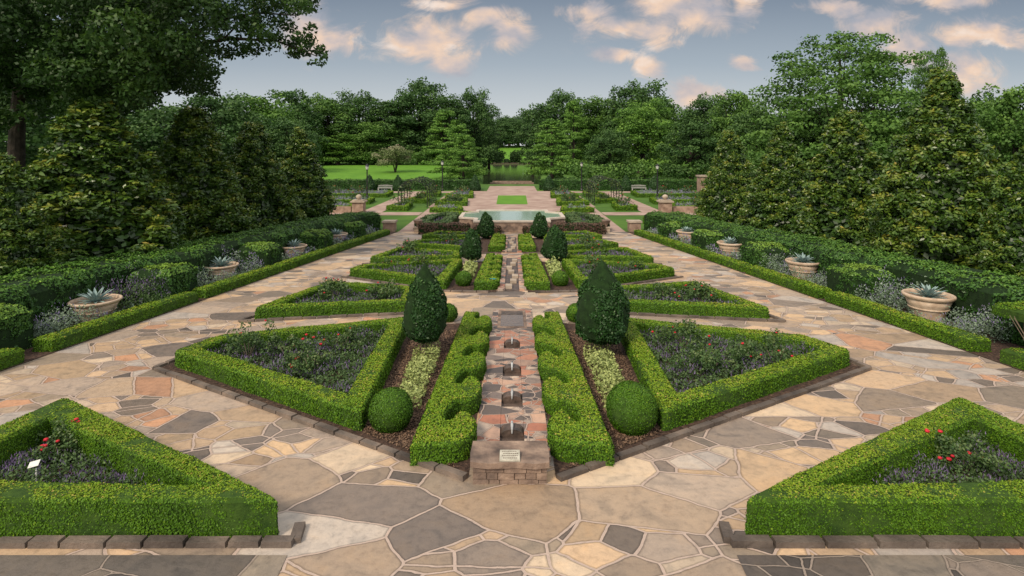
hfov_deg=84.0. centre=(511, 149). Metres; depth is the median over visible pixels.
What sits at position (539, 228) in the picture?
holly tree
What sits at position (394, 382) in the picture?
bark litter
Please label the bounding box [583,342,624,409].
variegated planting
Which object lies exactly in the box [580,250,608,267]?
rose bush
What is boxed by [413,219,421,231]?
pedestal urn
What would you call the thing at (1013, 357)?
box hedge
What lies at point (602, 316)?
holly tree
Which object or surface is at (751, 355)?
rose bush
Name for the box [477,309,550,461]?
stone rill
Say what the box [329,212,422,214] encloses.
red path
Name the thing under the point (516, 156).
broadleaf tree
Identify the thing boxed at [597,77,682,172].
broadleaf tree
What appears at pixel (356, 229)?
hedge block
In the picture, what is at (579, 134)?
cypress tree
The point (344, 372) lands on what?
flower bed planting
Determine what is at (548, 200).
red path
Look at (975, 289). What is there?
tall hedge
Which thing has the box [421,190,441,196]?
box hedge
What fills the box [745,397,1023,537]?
box hedge
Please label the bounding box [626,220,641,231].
pier
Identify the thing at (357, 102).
broadleaf tree
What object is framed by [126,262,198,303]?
hedge block
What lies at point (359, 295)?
flower bed planting
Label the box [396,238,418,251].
rose bush
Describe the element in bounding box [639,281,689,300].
rose bush
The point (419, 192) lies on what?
red path
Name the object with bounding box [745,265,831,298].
box hedge
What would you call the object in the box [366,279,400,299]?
rose bush
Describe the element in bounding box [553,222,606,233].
barberry hedge
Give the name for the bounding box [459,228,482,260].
holly tree
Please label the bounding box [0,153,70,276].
magnolia tree
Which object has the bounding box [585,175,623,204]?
rose arbour
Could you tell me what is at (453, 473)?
stone kerb
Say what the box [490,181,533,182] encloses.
pond step edge
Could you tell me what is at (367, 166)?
lamp post
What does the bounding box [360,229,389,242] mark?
box hedge
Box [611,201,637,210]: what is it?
box hedge
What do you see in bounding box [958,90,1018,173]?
broadleaf tree
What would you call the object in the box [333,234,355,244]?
side bed planting
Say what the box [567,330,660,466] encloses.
bark litter
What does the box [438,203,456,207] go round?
bed planting
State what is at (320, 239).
hedge block
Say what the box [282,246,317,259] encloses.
side bed planting
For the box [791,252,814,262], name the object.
agave plant
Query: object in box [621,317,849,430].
box hedge
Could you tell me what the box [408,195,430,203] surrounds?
box hedge
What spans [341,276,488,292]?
stone kerb
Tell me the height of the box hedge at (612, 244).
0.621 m
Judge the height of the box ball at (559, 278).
0.674 m
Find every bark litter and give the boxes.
[363,330,455,466]
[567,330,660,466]
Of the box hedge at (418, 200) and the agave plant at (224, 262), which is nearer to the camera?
the agave plant at (224, 262)
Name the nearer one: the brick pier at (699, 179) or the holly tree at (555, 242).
the holly tree at (555, 242)
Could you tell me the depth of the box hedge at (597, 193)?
69.39 m
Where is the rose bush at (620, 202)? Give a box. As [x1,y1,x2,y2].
[615,195,634,204]
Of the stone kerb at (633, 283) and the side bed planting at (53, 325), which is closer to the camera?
the side bed planting at (53, 325)
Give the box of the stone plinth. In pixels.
[470,441,548,483]
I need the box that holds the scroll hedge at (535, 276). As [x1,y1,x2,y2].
[521,253,549,289]
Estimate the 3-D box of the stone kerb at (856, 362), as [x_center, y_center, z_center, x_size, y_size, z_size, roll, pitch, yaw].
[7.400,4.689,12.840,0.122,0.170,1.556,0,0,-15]
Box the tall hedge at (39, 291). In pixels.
[0,211,380,334]
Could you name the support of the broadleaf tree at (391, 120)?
on the lawn ground at (406, 220)
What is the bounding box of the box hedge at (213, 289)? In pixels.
[192,265,278,297]
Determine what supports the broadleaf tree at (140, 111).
on the lawn ground at (406, 220)
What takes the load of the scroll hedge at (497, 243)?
on the lawn ground at (406, 220)
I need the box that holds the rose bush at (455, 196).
[445,191,465,200]
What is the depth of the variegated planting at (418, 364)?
11.43 m
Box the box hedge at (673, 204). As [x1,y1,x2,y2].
[672,203,694,205]
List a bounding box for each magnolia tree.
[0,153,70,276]
[21,98,189,261]
[149,105,261,240]
[223,121,306,227]
[275,126,337,220]
[693,129,756,225]
[736,122,807,231]
[788,109,885,247]
[854,66,1007,267]
[967,145,1023,276]
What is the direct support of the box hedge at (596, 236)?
on the lawn ground at (406, 220)
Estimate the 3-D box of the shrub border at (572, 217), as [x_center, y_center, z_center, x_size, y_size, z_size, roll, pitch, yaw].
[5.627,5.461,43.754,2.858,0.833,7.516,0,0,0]
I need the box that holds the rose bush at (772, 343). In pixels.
[737,328,816,365]
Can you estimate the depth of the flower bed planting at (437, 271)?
23.49 m
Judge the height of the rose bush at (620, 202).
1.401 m
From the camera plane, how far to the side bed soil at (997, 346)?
13.77 m
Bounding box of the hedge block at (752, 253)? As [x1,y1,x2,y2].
[740,241,789,271]
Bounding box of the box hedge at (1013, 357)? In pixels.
[1000,347,1023,371]
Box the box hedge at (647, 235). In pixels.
[634,229,663,242]
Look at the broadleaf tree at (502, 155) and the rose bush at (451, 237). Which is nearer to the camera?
the rose bush at (451, 237)
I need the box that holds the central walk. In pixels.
[477,186,546,206]
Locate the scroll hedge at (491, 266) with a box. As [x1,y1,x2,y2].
[473,253,502,289]
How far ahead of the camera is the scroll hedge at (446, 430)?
9.72 m
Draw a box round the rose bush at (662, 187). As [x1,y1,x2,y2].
[658,185,666,192]
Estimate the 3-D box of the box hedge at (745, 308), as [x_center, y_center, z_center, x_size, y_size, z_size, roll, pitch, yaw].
[5.157,4.742,18.099,4.360,0.568,3.984,0,0,0]
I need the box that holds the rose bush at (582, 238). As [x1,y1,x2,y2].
[574,232,595,243]
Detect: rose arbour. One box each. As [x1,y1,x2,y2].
[396,176,437,207]
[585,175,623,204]
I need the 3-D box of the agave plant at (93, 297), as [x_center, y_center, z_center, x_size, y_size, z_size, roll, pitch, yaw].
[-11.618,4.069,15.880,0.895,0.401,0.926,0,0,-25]
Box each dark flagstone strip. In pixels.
[0,555,286,575]
[737,555,1023,575]
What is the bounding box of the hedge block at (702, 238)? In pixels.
[690,229,724,252]
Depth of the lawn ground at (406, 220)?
58.92 m
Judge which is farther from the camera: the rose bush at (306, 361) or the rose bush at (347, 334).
the rose bush at (347, 334)
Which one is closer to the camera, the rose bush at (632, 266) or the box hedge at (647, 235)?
the rose bush at (632, 266)
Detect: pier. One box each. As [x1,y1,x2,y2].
[350,194,367,212]
[382,220,397,231]
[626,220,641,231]
[656,194,673,212]
[696,175,709,191]
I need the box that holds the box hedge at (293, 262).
[273,248,329,271]
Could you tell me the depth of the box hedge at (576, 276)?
22.35 m
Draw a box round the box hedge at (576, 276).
[561,258,674,288]
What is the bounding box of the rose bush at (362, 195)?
[349,190,365,198]
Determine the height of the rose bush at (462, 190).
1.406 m
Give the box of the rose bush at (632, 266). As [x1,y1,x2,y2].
[613,260,645,270]
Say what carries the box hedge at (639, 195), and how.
on the lawn ground at (406, 220)
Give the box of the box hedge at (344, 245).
[323,237,364,254]
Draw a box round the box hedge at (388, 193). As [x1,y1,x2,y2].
[331,190,393,197]
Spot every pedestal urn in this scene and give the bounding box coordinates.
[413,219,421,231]
[602,219,610,231]
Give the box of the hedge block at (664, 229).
[657,220,681,239]
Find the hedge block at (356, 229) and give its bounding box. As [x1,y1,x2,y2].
[343,220,365,240]
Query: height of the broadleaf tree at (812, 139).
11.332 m
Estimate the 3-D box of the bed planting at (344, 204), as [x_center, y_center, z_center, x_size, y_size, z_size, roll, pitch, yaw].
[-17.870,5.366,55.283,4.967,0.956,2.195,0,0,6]
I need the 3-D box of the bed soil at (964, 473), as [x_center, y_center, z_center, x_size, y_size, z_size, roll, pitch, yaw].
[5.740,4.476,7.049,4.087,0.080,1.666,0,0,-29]
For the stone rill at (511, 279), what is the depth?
22.54 m
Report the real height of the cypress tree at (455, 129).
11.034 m
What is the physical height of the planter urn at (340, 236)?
0.628 m
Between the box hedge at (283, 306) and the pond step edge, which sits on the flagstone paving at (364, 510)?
the box hedge at (283, 306)
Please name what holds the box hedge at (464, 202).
on the lawn ground at (406, 220)
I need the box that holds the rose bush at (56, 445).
[19,414,82,465]
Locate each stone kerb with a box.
[0,521,305,548]
[152,366,467,481]
[153,358,174,366]
[238,314,254,321]
[239,312,403,322]
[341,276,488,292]
[535,276,682,292]
[556,366,871,481]
[629,312,784,322]
[719,521,1023,548]
[769,314,785,321]
[849,358,870,366]
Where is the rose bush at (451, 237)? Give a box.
[439,232,461,244]
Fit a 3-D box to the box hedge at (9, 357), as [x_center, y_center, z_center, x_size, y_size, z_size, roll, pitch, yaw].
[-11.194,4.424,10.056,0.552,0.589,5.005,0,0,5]
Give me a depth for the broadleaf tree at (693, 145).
93.89 m
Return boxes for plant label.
[27,459,40,481]
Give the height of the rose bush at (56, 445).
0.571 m
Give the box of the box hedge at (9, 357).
[0,347,24,371]
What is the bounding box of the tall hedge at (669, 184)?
[538,178,696,189]
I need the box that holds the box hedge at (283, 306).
[254,281,408,319]
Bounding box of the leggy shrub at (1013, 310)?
[991,301,1023,338]
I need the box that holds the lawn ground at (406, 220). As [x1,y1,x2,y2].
[25,146,998,362]
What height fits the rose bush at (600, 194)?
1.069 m
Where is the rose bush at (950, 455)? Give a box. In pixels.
[925,427,1021,476]
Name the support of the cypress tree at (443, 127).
on the lawn ground at (406, 220)
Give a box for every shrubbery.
[316,149,446,164]
[557,158,707,179]
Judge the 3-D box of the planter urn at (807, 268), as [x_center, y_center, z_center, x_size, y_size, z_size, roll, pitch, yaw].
[11.200,4.654,21.900,1.260,0.785,1.260,0,0,0]
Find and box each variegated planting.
[398,340,440,408]
[463,259,477,279]
[545,255,561,277]
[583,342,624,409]
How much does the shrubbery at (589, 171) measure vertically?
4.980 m
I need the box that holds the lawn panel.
[496,195,527,203]
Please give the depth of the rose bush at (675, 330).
13.19 m
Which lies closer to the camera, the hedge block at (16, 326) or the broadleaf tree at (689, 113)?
the hedge block at (16, 326)
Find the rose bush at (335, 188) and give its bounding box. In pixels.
[329,185,349,192]
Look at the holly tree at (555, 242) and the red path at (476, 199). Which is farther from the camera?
the red path at (476, 199)
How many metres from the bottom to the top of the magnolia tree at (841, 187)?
7.631 m
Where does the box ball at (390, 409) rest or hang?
on the mulch strip at (464, 466)
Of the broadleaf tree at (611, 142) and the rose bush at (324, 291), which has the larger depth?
the broadleaf tree at (611, 142)
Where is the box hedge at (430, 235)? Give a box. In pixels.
[421,230,479,238]
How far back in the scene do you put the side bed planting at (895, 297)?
17.22 m
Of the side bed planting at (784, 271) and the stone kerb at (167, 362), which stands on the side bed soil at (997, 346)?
the side bed planting at (784, 271)
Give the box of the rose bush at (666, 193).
[659,191,675,198]
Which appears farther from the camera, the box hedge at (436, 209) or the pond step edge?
the pond step edge
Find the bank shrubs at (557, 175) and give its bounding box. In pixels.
[540,162,563,177]
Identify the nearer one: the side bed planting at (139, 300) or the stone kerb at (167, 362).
the stone kerb at (167, 362)
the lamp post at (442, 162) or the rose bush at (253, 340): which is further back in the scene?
the lamp post at (442, 162)
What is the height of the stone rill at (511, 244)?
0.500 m
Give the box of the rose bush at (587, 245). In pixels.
[581,237,609,250]
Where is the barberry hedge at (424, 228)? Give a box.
[418,221,470,233]
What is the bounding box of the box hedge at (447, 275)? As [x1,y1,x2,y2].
[349,258,462,288]
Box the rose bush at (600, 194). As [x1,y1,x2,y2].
[595,192,610,197]
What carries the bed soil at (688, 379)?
on the lawn ground at (406, 220)
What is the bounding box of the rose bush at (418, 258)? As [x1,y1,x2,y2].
[403,248,441,266]
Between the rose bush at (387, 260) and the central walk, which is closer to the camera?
the rose bush at (387, 260)
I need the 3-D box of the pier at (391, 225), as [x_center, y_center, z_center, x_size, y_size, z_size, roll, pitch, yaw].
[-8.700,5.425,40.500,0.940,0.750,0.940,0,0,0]
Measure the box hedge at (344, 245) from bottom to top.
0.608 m
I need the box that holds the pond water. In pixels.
[482,164,540,183]
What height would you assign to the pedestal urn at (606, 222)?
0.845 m
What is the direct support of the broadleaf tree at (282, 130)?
on the lawn ground at (406, 220)
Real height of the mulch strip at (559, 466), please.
0.328 m
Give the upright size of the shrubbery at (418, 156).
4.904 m
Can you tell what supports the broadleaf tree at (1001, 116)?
on the lawn ground at (406, 220)
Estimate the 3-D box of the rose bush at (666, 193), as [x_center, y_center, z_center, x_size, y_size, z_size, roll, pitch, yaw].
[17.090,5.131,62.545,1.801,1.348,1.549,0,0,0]
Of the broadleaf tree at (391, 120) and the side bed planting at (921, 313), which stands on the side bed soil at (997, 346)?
the side bed planting at (921, 313)
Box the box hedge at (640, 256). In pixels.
[567,247,653,262]
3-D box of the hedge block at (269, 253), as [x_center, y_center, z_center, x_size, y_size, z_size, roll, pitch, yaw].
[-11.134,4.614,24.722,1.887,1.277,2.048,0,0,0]
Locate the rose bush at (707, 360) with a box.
[668,336,750,374]
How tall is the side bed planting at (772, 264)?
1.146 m
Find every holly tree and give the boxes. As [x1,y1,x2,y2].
[401,264,448,353]
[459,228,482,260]
[476,211,494,238]
[529,212,547,238]
[540,224,567,261]
[574,260,630,354]
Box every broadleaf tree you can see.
[0,78,64,173]
[4,96,148,165]
[119,101,236,166]
[121,97,166,148]
[165,89,277,155]
[208,93,304,143]
[264,88,323,155]
[264,116,328,174]
[294,92,368,163]
[316,133,362,164]
[320,88,392,162]
[340,121,407,164]
[354,98,423,163]
[383,76,448,163]
[421,93,472,154]
[450,85,501,161]
[477,111,508,167]
[492,123,518,146]
[494,115,522,145]
[499,117,536,145]
[508,108,554,167]
[524,87,587,159]
[565,95,623,160]
[580,127,637,176]
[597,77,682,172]
[611,97,677,178]
[647,98,685,158]
[655,121,719,178]
[671,92,730,160]
[702,87,770,166]
[718,104,799,177]
[758,103,834,180]
[868,117,909,172]
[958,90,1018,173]
[969,82,1023,178]
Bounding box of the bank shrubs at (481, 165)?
[461,161,483,178]
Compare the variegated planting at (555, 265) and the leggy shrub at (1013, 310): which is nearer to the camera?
the leggy shrub at (1013, 310)
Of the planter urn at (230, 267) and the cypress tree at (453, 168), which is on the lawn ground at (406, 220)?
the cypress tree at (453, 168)
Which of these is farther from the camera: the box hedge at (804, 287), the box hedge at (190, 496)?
the box hedge at (804, 287)
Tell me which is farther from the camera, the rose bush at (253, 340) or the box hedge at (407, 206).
the box hedge at (407, 206)
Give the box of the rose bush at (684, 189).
[676,185,695,192]
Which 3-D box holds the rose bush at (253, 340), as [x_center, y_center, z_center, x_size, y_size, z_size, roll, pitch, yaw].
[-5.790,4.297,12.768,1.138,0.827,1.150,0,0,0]
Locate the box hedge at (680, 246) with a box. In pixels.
[658,237,700,254]
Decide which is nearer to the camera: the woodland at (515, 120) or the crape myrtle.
the crape myrtle
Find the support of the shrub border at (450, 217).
on the lawn ground at (406, 220)
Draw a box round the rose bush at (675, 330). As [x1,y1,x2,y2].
[649,317,715,348]
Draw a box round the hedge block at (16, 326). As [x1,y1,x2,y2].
[0,303,33,349]
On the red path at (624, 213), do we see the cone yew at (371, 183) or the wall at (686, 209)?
the wall at (686, 209)
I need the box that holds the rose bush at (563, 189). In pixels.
[551,185,567,192]
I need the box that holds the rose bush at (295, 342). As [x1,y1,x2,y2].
[256,334,303,355]
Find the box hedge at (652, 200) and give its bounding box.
[649,196,695,203]
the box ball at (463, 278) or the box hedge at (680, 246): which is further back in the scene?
the box hedge at (680, 246)
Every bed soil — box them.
[0,232,395,370]
[0,455,129,483]
[224,336,377,392]
[628,232,1023,370]
[647,337,797,391]
[900,447,1023,483]
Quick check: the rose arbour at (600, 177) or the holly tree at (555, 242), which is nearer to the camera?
the holly tree at (555, 242)
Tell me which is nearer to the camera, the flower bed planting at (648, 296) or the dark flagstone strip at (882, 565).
the dark flagstone strip at (882, 565)
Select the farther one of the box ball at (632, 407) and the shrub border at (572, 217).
the shrub border at (572, 217)
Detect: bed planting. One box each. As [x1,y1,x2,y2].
[0,437,162,484]
[33,298,98,337]
[93,300,133,318]
[95,261,170,311]
[197,265,229,286]
[209,326,385,392]
[221,244,263,274]
[227,266,250,277]
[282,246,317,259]
[291,288,403,303]
[332,188,387,193]
[332,196,368,199]
[332,201,349,205]
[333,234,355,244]
[365,224,378,234]
[370,262,446,276]
[389,250,451,255]
[422,239,462,244]
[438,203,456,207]
[442,196,461,200]
[555,190,573,194]
[561,195,580,200]
[567,239,600,244]
[574,250,633,255]
[577,264,655,276]
[624,289,739,303]
[636,188,696,193]
[640,324,813,392]
[645,227,657,233]
[655,194,694,199]
[669,232,690,244]
[676,201,695,205]
[707,244,741,260]
[759,247,793,274]
[771,265,794,276]
[791,265,826,286]
[850,265,926,313]
[872,429,1023,484]
[888,303,926,318]
[925,305,1013,342]
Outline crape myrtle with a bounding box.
[370,144,414,171]
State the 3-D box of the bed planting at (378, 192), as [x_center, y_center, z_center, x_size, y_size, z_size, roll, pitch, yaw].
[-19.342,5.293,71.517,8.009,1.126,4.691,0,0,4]
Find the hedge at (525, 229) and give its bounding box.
[522,225,549,233]
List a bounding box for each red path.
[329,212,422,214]
[366,193,416,211]
[394,191,450,192]
[429,191,486,206]
[537,191,594,206]
[573,191,629,192]
[601,212,695,214]
[607,193,657,211]
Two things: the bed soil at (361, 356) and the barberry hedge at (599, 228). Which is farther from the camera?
the barberry hedge at (599, 228)
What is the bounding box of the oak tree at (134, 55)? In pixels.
[0,0,330,176]
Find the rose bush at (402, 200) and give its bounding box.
[389,195,414,205]
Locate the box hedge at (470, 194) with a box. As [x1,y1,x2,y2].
[445,190,473,197]
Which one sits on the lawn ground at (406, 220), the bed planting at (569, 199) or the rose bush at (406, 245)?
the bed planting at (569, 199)
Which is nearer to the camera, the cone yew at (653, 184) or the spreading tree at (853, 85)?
the spreading tree at (853, 85)
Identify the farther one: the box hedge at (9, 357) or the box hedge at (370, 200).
the box hedge at (370, 200)
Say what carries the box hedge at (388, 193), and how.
on the lawn ground at (406, 220)
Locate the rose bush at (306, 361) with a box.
[282,333,338,377]
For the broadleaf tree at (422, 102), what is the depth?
167.07 m
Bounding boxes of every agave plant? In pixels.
[78,287,114,303]
[211,256,233,266]
[287,239,302,246]
[331,229,342,234]
[680,226,694,231]
[722,236,737,243]
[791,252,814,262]
[908,283,946,298]
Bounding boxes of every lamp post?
[365,164,368,196]
[441,160,443,190]
[580,162,582,190]
[656,163,658,196]
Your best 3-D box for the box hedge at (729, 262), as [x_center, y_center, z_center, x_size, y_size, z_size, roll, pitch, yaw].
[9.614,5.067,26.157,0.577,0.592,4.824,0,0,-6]
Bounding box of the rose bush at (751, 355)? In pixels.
[725,333,763,365]
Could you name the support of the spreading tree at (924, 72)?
on the lawn ground at (406, 220)
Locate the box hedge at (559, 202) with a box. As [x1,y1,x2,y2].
[556,196,589,205]
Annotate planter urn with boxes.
[67,294,122,321]
[205,261,238,281]
[282,243,306,256]
[333,232,347,242]
[676,229,692,242]
[717,240,741,256]
[785,257,818,279]
[901,288,956,322]
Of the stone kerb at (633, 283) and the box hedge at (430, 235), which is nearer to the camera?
the stone kerb at (633, 283)
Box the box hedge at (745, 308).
[622,281,769,318]
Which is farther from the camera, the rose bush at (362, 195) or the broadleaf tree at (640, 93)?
the broadleaf tree at (640, 93)
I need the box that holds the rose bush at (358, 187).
[351,185,370,192]
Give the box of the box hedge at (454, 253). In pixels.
[370,246,460,262]
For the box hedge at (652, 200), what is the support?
on the lawn ground at (406, 220)
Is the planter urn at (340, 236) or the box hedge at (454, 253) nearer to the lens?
the box hedge at (454, 253)
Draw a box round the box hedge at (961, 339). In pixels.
[825,291,991,352]
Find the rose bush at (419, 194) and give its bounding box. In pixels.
[411,190,425,197]
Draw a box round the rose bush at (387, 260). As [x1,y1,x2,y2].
[374,256,400,266]
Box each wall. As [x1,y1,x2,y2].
[332,206,351,212]
[672,206,697,212]
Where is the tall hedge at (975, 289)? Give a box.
[644,210,1023,346]
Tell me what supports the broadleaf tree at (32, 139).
on the lawn ground at (406, 220)
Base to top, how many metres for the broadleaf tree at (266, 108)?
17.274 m
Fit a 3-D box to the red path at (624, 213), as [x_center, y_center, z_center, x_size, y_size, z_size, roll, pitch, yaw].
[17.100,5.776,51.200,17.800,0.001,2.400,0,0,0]
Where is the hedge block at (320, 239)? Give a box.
[299,228,332,251]
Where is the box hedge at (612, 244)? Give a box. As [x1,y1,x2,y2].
[543,237,618,249]
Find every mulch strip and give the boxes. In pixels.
[162,323,481,474]
[348,261,496,291]
[481,238,500,252]
[523,238,543,252]
[528,261,675,291]
[539,323,860,474]
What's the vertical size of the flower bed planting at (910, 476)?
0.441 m
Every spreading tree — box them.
[737,30,987,175]
[905,47,964,105]
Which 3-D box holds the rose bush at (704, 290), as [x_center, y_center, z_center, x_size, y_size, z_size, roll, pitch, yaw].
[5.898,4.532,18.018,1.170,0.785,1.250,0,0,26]
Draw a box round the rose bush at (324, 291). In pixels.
[317,277,348,300]
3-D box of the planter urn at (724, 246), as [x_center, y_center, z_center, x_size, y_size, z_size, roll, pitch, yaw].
[10.593,4.881,27.600,1.260,0.785,1.260,0,0,0]
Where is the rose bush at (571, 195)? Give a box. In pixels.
[561,191,583,200]
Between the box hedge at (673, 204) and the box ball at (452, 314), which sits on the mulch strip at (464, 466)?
the box ball at (452, 314)
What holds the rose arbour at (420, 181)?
on the lawn ground at (406, 220)
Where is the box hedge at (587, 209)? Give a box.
[560,204,594,212]
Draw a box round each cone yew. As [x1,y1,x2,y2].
[363,174,376,189]
[391,175,403,190]
[469,174,480,190]
[543,175,555,190]
[620,174,632,190]
[648,175,660,189]
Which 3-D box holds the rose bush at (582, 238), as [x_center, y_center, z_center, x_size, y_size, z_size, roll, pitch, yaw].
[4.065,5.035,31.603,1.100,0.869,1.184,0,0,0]
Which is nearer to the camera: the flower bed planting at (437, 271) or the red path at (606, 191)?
the flower bed planting at (437, 271)
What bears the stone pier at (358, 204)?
on the red path at (400, 213)
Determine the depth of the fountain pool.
41.59 m
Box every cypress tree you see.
[417,108,475,164]
[426,123,489,178]
[439,133,487,179]
[521,118,582,178]
[550,99,596,163]
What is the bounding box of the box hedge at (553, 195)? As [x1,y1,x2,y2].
[550,190,578,198]
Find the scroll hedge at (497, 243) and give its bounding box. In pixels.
[488,233,505,251]
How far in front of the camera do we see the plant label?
7.46 m
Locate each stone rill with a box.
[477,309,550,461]
[498,257,525,290]
[502,236,521,252]
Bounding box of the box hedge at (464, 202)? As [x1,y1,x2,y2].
[434,196,467,205]
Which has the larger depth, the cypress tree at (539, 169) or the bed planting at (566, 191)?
the cypress tree at (539, 169)
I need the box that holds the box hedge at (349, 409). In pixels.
[174,316,405,430]
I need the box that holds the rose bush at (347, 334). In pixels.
[315,323,366,351]
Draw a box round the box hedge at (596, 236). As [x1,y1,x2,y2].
[544,230,602,238]
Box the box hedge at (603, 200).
[595,195,618,203]
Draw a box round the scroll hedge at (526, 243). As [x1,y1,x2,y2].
[517,233,535,251]
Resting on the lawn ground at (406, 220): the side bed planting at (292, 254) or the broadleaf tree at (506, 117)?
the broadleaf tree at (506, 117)
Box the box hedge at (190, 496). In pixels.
[0,398,279,537]
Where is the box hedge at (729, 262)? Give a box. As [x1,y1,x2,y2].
[694,249,751,271]
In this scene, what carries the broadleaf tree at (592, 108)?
on the lawn ground at (406, 220)
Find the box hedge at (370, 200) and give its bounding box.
[335,196,374,204]
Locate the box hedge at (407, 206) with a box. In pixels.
[386,200,412,210]
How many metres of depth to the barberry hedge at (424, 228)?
38.24 m
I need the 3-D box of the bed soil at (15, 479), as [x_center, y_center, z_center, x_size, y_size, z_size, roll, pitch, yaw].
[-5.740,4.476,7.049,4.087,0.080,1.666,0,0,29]
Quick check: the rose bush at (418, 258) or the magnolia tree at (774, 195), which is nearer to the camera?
the rose bush at (418, 258)
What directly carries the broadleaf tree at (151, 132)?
on the lawn ground at (406, 220)
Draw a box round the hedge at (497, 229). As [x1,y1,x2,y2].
[473,225,501,233]
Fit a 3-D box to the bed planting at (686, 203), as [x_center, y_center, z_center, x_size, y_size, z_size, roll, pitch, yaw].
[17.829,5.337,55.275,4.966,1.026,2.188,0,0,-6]
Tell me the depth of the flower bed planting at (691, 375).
12.17 m
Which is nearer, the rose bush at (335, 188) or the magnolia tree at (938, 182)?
the magnolia tree at (938, 182)
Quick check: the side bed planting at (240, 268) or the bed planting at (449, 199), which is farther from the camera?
the bed planting at (449, 199)
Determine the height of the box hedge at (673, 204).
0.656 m
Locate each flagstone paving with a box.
[0,232,1023,575]
[399,207,624,231]
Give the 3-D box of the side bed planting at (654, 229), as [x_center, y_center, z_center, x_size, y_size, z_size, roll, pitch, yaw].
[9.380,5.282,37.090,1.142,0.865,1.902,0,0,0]
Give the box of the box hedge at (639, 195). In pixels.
[630,190,699,197]
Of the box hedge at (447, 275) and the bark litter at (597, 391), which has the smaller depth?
the bark litter at (597, 391)
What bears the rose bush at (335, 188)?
on the lawn ground at (406, 220)
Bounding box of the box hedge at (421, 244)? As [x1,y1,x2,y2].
[405,237,464,249]
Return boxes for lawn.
[321,165,446,179]
[493,148,527,162]
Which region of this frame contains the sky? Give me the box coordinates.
[38,0,1023,145]
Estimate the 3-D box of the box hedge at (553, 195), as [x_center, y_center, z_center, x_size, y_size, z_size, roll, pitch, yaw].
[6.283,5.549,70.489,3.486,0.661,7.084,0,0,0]
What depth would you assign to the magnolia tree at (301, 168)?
42.10 m
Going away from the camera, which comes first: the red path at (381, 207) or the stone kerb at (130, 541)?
the stone kerb at (130, 541)
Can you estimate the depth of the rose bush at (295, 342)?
12.77 m
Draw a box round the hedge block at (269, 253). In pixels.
[234,241,281,271]
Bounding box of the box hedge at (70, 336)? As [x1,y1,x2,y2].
[32,291,197,352]
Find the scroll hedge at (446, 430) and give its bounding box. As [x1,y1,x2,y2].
[409,311,492,465]
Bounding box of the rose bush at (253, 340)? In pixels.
[224,319,284,358]
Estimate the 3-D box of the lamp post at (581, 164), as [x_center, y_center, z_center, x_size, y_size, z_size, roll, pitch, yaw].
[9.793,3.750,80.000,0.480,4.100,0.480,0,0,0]
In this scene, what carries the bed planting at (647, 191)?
on the lawn ground at (406, 220)
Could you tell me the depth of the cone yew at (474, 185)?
79.32 m
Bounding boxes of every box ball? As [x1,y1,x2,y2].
[368,387,412,433]
[446,303,457,322]
[455,270,471,285]
[551,270,568,285]
[565,303,577,321]
[606,380,657,435]
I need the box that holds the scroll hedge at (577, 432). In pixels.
[532,311,614,466]
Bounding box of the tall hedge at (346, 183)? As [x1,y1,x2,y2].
[324,178,470,189]
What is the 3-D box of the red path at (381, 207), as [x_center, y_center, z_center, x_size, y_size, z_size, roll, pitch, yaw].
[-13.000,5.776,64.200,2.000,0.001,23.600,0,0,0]
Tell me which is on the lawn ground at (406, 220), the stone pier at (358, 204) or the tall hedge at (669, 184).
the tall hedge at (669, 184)
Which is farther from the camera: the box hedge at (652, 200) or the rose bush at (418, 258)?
the box hedge at (652, 200)
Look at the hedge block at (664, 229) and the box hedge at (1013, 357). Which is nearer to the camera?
the box hedge at (1013, 357)
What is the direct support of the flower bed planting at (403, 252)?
on the bed soil
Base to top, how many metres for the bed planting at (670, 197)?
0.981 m
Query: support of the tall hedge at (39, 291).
on the lawn ground at (406, 220)
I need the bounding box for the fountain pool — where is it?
[459,209,564,232]
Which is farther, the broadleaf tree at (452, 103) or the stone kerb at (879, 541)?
the broadleaf tree at (452, 103)
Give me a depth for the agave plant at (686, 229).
32.93 m
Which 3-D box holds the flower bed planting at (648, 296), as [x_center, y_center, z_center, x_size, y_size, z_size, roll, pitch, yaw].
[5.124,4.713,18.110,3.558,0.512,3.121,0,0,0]
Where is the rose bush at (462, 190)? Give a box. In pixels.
[453,185,469,192]
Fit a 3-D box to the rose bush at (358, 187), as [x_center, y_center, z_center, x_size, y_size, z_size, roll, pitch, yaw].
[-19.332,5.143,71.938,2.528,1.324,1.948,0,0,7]
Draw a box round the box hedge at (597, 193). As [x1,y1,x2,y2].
[582,190,604,196]
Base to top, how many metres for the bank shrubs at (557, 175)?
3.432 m
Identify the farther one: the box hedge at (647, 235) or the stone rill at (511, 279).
the box hedge at (647, 235)
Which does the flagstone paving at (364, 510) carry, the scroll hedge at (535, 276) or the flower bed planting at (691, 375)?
the scroll hedge at (535, 276)
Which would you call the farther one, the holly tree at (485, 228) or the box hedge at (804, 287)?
the holly tree at (485, 228)
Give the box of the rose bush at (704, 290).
[678,279,717,301]
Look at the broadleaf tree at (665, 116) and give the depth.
132.27 m
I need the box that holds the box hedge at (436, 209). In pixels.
[429,204,463,212]
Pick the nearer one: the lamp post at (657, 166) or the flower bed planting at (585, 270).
the flower bed planting at (585, 270)
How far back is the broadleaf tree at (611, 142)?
103.07 m
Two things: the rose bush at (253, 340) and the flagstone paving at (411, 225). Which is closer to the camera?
the rose bush at (253, 340)
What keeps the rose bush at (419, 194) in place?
on the lawn ground at (406, 220)
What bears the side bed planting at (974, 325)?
on the side bed soil at (997, 346)
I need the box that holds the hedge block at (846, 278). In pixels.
[825,262,897,303]
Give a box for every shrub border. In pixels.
[413,211,459,228]
[564,211,609,225]
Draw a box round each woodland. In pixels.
[39,115,492,167]
[416,114,583,145]
[533,110,877,150]
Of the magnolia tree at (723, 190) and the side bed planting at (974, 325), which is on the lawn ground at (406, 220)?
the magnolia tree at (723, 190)

